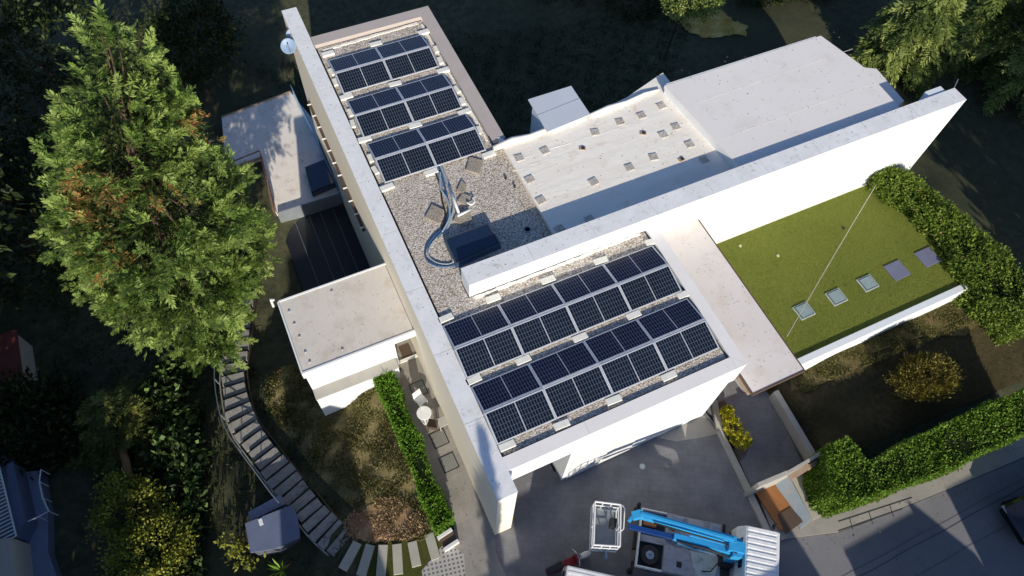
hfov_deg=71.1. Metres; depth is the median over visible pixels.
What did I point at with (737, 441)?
yellow shrub
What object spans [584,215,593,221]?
membrane pad
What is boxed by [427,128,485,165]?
solar panel
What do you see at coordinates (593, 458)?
garage door
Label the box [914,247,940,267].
rooflight
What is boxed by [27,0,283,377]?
conifer
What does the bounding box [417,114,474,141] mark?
solar panel
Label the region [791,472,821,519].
entrance paving
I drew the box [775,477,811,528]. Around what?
stone slab
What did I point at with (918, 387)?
olive bush
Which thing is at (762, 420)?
entrance ramp
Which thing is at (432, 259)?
cable
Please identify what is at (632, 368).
solar panel
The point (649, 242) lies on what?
ballast block
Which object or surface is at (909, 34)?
weeping conifer
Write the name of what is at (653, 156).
membrane pad
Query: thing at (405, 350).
door mat
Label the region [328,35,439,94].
mounting rail
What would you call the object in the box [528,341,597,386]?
solar panel
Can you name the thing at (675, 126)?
membrane pad
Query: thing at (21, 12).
dark tree
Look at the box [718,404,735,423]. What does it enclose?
yellow shrub
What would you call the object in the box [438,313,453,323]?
ballast block
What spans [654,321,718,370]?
solar panel
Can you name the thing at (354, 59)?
solar panel
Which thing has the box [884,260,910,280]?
rooflight
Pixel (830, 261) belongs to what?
overhead cable
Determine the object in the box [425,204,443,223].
paving slab
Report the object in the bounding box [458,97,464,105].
side weight
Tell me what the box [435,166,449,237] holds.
cable
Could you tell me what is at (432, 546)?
stepping stone
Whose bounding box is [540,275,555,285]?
ballast block
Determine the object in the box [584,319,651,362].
solar panel
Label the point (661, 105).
membrane pad
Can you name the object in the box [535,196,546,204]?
membrane pad
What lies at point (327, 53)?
ballast block
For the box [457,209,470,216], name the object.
pipe
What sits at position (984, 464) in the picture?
pavement
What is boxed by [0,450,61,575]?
house
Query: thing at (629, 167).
membrane pad
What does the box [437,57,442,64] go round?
side weight
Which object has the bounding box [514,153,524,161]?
membrane pad
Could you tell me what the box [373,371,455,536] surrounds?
clipped hedge
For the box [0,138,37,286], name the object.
shade tree
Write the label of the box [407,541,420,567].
stepping stone
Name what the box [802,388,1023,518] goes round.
street hedge
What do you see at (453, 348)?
mounting rail
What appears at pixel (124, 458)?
bare trunk
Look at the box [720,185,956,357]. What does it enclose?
turf blades
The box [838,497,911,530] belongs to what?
railing
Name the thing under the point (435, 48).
side weight
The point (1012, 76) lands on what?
dark conifer
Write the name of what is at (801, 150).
house
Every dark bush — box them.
[534,0,581,6]
[598,0,674,23]
[730,0,793,13]
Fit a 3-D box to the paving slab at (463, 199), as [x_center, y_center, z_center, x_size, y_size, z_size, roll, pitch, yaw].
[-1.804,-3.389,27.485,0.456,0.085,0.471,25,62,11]
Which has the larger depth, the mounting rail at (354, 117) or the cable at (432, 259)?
the mounting rail at (354, 117)
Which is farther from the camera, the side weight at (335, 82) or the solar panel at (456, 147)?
the side weight at (335, 82)
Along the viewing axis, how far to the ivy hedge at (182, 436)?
28.78 m
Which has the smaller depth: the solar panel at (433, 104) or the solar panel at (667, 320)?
the solar panel at (667, 320)
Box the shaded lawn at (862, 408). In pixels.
[767,319,1023,451]
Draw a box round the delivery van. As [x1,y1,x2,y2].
[561,566,612,575]
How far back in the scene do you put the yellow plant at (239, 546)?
26.45 m
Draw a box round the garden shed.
[245,495,300,556]
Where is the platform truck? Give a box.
[589,501,780,575]
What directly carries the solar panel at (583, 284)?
on the mounting rail at (453, 348)
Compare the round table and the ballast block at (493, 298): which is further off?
the round table
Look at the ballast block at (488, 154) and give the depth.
28.58 m
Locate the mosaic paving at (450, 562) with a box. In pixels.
[422,546,464,575]
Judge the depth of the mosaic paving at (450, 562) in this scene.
25.86 m
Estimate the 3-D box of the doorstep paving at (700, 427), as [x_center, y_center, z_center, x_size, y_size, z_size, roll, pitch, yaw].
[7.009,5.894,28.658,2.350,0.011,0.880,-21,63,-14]
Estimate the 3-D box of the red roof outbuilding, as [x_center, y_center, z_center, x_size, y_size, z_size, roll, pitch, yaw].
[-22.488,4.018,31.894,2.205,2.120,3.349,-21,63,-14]
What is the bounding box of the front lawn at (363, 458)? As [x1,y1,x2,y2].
[266,364,433,540]
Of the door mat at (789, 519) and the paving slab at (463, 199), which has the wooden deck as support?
the door mat at (789, 519)
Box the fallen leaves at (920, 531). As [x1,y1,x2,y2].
[804,449,1022,573]
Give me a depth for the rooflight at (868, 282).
30.37 m
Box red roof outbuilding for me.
[0,329,37,407]
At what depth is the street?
26.94 m
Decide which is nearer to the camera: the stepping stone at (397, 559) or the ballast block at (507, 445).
the ballast block at (507, 445)
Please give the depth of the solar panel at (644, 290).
25.65 m
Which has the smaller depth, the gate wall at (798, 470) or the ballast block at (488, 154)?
the gate wall at (798, 470)
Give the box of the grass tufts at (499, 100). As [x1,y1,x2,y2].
[37,10,691,575]
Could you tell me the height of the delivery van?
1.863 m
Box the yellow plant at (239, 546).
[214,532,265,571]
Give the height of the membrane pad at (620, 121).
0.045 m
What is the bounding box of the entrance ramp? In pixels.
[706,380,801,486]
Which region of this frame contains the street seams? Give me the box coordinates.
[843,478,1023,575]
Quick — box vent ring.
[524,226,530,232]
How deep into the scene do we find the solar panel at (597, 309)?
25.14 m
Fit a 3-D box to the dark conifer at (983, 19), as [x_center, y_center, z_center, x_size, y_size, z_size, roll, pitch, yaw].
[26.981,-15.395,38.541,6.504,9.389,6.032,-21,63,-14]
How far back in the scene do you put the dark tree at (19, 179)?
33.20 m
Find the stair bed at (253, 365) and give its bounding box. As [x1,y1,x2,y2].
[217,325,350,553]
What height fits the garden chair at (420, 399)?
0.850 m
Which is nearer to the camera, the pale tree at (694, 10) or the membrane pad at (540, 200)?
the membrane pad at (540, 200)
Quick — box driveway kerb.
[711,400,770,530]
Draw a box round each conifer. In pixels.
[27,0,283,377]
[65,372,196,489]
[847,0,968,99]
[924,0,1023,92]
[957,8,1023,124]
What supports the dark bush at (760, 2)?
on the ground at (970, 162)
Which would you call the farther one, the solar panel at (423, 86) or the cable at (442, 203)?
the solar panel at (423, 86)
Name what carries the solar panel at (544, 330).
on the mounting rail at (453, 348)
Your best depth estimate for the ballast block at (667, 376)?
24.11 m
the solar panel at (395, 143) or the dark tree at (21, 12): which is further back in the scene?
the dark tree at (21, 12)
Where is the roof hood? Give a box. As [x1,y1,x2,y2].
[528,86,589,132]
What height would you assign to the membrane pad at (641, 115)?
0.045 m
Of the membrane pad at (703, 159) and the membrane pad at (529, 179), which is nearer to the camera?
the membrane pad at (529, 179)
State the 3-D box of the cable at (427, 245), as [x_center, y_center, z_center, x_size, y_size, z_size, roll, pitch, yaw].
[-2.740,-1.432,26.314,1.071,0.068,1.774,-15,62,-11]
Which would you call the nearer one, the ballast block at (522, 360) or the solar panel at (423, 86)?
the ballast block at (522, 360)
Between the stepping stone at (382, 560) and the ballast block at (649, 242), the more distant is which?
the ballast block at (649, 242)
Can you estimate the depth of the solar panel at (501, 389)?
23.55 m
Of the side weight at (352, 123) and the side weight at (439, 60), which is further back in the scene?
the side weight at (439, 60)
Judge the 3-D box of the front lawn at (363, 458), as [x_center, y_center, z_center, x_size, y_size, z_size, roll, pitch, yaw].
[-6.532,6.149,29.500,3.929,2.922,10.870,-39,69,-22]
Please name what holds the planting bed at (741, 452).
on the entrance ramp
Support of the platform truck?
on the driveway
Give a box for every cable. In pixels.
[424,228,453,267]
[428,238,452,264]
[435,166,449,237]
[435,173,445,229]
[439,171,450,232]
[440,165,454,233]
[787,172,883,335]
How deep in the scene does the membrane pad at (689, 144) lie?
29.09 m
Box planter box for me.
[437,528,458,551]
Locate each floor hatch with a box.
[408,379,428,394]
[429,428,449,448]
[438,452,459,472]
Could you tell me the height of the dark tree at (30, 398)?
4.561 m
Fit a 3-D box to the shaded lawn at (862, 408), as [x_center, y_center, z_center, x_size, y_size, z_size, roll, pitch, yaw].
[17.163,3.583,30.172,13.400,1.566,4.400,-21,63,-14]
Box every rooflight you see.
[792,301,815,319]
[825,288,847,306]
[856,274,878,291]
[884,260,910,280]
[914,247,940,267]
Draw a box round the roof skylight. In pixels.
[444,223,500,268]
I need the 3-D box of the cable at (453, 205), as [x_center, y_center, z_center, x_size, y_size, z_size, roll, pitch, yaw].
[-2.482,-3.507,27.515,0.510,0.098,3.432,-4,61,-5]
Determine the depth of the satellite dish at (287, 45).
31.69 m
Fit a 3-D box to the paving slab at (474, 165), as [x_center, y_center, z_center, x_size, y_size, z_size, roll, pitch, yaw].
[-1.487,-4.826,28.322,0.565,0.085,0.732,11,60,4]
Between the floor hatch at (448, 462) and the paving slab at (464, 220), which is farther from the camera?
the floor hatch at (448, 462)
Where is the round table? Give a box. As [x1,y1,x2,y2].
[417,406,430,424]
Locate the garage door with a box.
[566,429,641,478]
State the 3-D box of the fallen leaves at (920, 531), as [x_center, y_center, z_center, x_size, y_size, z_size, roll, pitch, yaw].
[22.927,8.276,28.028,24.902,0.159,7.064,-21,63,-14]
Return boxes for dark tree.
[0,0,138,111]
[0,72,61,211]
[0,150,101,323]
[0,358,100,480]
[122,0,263,93]
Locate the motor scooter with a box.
[545,548,590,575]
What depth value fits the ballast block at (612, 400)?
23.60 m
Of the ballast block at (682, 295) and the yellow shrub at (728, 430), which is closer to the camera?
the ballast block at (682, 295)
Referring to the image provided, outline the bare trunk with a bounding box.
[118,444,132,480]
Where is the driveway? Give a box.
[495,412,761,575]
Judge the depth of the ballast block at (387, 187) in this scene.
27.57 m
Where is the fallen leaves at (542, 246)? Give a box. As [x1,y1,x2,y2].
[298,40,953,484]
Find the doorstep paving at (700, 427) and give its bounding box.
[658,416,716,441]
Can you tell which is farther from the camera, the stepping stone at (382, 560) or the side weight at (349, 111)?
the side weight at (349, 111)
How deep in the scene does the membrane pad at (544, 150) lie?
28.62 m
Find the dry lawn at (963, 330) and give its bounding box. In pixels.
[790,301,977,390]
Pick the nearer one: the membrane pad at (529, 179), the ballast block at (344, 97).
the membrane pad at (529, 179)
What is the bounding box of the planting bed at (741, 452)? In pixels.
[718,400,747,459]
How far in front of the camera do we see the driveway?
27.30 m
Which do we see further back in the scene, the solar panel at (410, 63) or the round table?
the solar panel at (410, 63)
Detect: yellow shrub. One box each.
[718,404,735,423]
[721,416,744,437]
[729,430,752,450]
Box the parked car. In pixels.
[999,495,1023,545]
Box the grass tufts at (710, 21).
[665,10,747,38]
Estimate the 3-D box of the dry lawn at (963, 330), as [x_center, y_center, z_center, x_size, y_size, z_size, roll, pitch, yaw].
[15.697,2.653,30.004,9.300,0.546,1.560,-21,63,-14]
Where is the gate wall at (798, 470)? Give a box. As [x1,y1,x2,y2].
[743,452,820,496]
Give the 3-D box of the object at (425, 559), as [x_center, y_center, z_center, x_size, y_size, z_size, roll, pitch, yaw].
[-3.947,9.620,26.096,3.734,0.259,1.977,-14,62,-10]
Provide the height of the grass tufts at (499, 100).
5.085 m
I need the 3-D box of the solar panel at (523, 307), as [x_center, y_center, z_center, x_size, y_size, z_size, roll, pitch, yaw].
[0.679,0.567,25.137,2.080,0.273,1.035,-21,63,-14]
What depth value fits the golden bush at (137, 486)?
26.81 m
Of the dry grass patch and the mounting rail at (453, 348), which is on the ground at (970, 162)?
the dry grass patch
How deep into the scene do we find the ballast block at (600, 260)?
26.29 m
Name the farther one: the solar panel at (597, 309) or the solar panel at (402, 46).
the solar panel at (402, 46)
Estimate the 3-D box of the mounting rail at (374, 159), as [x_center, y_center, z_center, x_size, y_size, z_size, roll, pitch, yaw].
[-3.412,-5.662,28.571,4.300,0.335,2.240,-21,63,-14]
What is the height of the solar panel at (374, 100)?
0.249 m
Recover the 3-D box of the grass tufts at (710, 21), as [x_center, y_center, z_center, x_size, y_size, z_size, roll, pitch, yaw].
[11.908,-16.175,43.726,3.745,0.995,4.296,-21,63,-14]
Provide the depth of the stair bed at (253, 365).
29.57 m
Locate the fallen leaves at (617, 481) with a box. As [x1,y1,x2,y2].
[406,383,800,573]
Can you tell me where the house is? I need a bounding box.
[221,6,968,534]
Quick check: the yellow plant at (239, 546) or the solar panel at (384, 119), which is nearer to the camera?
the yellow plant at (239, 546)
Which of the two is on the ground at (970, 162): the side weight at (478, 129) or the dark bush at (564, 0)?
the dark bush at (564, 0)
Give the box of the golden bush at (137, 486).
[82,464,199,575]
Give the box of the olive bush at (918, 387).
[883,349,965,402]
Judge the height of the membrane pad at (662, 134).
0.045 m
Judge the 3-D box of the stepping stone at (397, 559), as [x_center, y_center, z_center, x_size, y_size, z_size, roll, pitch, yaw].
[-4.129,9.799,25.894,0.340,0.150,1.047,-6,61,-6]
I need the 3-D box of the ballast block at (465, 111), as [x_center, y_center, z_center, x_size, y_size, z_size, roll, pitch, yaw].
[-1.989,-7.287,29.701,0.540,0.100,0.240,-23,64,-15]
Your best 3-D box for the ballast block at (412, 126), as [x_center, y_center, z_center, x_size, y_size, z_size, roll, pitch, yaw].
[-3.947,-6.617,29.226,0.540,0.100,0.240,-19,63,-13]
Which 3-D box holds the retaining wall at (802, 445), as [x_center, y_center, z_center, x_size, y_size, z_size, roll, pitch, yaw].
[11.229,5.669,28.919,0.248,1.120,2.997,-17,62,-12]
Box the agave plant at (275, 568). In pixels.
[267,560,289,575]
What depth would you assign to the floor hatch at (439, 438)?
28.17 m
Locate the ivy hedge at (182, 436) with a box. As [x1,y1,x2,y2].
[126,349,214,575]
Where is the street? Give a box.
[719,458,1023,575]
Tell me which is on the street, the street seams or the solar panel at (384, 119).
the street seams
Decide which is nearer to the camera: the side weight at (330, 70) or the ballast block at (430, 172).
the ballast block at (430, 172)
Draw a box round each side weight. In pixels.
[328,68,334,75]
[332,78,338,86]
[347,108,353,116]
[349,119,355,127]
[367,153,373,162]
[371,165,378,174]
[433,45,438,53]
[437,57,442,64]
[453,85,460,93]
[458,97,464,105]
[475,126,481,134]
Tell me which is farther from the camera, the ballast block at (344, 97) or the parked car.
the ballast block at (344, 97)
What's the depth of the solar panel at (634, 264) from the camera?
26.14 m
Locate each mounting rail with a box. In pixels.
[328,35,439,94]
[347,74,462,136]
[366,114,486,184]
[442,246,681,378]
[470,298,719,446]
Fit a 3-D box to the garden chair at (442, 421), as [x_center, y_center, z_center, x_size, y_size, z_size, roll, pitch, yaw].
[-2.689,5.228,28.112,0.488,0.850,0.400,-25,64,-16]
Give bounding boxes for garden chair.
[412,389,427,406]
[426,419,437,432]
[436,416,447,430]
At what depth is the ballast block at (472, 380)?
23.76 m
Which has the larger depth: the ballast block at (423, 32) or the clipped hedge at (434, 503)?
the ballast block at (423, 32)
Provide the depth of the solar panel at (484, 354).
24.14 m
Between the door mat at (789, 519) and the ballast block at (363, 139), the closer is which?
the door mat at (789, 519)
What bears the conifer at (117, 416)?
on the ground at (970, 162)
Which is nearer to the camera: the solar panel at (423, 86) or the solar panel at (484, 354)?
the solar panel at (484, 354)
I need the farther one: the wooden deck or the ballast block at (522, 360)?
the wooden deck
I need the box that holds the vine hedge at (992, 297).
[865,164,1023,346]
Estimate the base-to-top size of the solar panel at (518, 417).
0.276 m
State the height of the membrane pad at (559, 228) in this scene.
0.045 m
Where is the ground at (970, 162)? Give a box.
[0,0,1023,575]
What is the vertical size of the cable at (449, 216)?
0.078 m
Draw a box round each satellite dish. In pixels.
[280,38,296,53]
[286,29,292,39]
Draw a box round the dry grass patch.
[665,10,746,37]
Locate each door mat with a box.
[399,343,412,357]
[778,507,802,533]
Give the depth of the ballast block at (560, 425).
23.11 m
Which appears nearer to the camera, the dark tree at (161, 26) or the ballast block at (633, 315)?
the ballast block at (633, 315)
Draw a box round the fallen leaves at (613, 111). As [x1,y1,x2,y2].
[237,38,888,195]
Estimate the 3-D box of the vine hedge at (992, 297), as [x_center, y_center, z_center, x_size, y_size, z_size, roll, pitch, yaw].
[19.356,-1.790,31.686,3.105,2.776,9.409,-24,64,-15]
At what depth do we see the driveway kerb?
28.00 m
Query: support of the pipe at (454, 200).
on the paving slab at (464, 220)
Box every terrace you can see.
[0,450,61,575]
[395,338,505,575]
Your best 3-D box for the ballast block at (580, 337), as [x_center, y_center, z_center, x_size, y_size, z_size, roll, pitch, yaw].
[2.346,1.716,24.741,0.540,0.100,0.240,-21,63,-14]
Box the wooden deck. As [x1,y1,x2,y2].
[755,485,795,530]
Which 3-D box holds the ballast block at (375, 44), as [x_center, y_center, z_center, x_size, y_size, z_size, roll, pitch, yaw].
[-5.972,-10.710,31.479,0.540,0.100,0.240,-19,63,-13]
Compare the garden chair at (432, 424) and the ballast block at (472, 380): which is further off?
the garden chair at (432, 424)
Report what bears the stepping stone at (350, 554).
on the ground at (970, 162)
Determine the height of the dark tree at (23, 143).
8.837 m
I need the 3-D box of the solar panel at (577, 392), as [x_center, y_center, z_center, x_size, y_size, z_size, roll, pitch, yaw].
[2.178,3.414,23.579,2.080,0.267,1.035,-21,63,-14]
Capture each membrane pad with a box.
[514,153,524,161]
[524,175,534,183]
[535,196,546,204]
[539,146,549,154]
[554,224,565,232]
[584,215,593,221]
[588,177,598,185]
[590,128,599,135]
[615,118,624,125]
[624,163,634,171]
[636,112,646,118]
[648,153,658,160]
[656,102,666,109]
[658,131,667,138]
[671,123,680,130]
[684,140,694,147]
[698,155,708,163]
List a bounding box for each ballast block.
[321,50,334,57]
[339,93,353,100]
[357,136,371,143]
[369,40,382,47]
[380,182,394,192]
[388,80,401,87]
[408,121,421,129]
[417,28,429,34]
[424,167,438,176]
[436,66,449,73]
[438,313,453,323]
[457,107,470,114]
[465,374,481,385]
[482,150,495,158]
[485,293,500,303]
[498,439,515,451]
[515,354,531,365]
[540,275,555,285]
[553,418,570,430]
[572,332,587,343]
[593,256,608,265]
[605,394,621,405]
[625,309,641,320]
[644,238,654,246]
[660,370,677,382]
[676,290,688,299]
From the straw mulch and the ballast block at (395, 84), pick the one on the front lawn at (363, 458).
the straw mulch
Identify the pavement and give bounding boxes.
[754,437,1023,540]
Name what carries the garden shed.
on the ground at (970, 162)
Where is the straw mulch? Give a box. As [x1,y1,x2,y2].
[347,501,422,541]
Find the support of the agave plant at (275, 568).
on the ground at (970, 162)
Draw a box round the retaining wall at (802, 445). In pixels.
[768,390,815,461]
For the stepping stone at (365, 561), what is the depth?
25.76 m
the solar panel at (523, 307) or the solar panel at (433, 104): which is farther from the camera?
the solar panel at (433, 104)
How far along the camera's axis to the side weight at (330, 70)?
30.50 m
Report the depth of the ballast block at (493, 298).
25.33 m
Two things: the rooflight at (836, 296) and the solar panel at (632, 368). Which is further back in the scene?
the rooflight at (836, 296)
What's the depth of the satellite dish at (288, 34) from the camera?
32.02 m
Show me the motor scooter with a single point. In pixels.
(573, 560)
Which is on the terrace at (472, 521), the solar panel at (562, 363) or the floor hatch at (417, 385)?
the floor hatch at (417, 385)
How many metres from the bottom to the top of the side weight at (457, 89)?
0.090 m
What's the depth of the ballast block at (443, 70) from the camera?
30.80 m
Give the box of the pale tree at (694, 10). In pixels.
[660,0,724,59]
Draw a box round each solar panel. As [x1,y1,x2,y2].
[328,47,381,71]
[335,60,391,93]
[347,87,402,114]
[355,101,413,137]
[367,128,425,158]
[375,35,428,58]
[376,144,435,182]
[384,47,438,80]
[396,73,451,99]
[405,87,461,122]
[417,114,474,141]
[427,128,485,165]
[443,304,509,347]
[455,327,523,377]
[471,364,540,411]
[484,389,555,444]
[498,284,564,324]
[512,306,577,354]
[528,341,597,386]
[544,365,612,418]
[552,264,616,303]
[566,285,630,332]
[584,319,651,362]
[600,343,666,394]
[603,245,666,282]
[619,265,681,311]
[636,298,703,339]
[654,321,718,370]
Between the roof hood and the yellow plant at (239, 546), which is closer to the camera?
the yellow plant at (239, 546)
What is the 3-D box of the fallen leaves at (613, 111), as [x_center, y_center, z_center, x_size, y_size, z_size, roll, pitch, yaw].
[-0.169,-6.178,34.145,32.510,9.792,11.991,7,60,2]
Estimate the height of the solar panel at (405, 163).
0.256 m
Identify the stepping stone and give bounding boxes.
[339,540,360,571]
[356,544,374,575]
[376,545,387,575]
[392,543,402,574]
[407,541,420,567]
[424,532,439,560]
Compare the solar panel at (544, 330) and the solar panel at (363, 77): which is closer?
the solar panel at (544, 330)
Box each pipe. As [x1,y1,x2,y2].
[448,186,459,213]
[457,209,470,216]
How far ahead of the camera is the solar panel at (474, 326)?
24.62 m
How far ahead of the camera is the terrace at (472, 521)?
27.21 m
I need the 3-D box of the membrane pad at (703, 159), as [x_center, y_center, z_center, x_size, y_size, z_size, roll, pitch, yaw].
[7.697,-5.157,28.745,0.340,0.045,0.320,-17,62,-12]
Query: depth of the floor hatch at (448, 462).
27.72 m
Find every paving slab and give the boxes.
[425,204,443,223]
[453,209,471,226]
[457,180,465,193]
[457,193,470,206]
[466,157,482,174]
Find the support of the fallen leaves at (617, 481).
on the driveway
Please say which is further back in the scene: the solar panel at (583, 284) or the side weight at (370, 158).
the side weight at (370, 158)

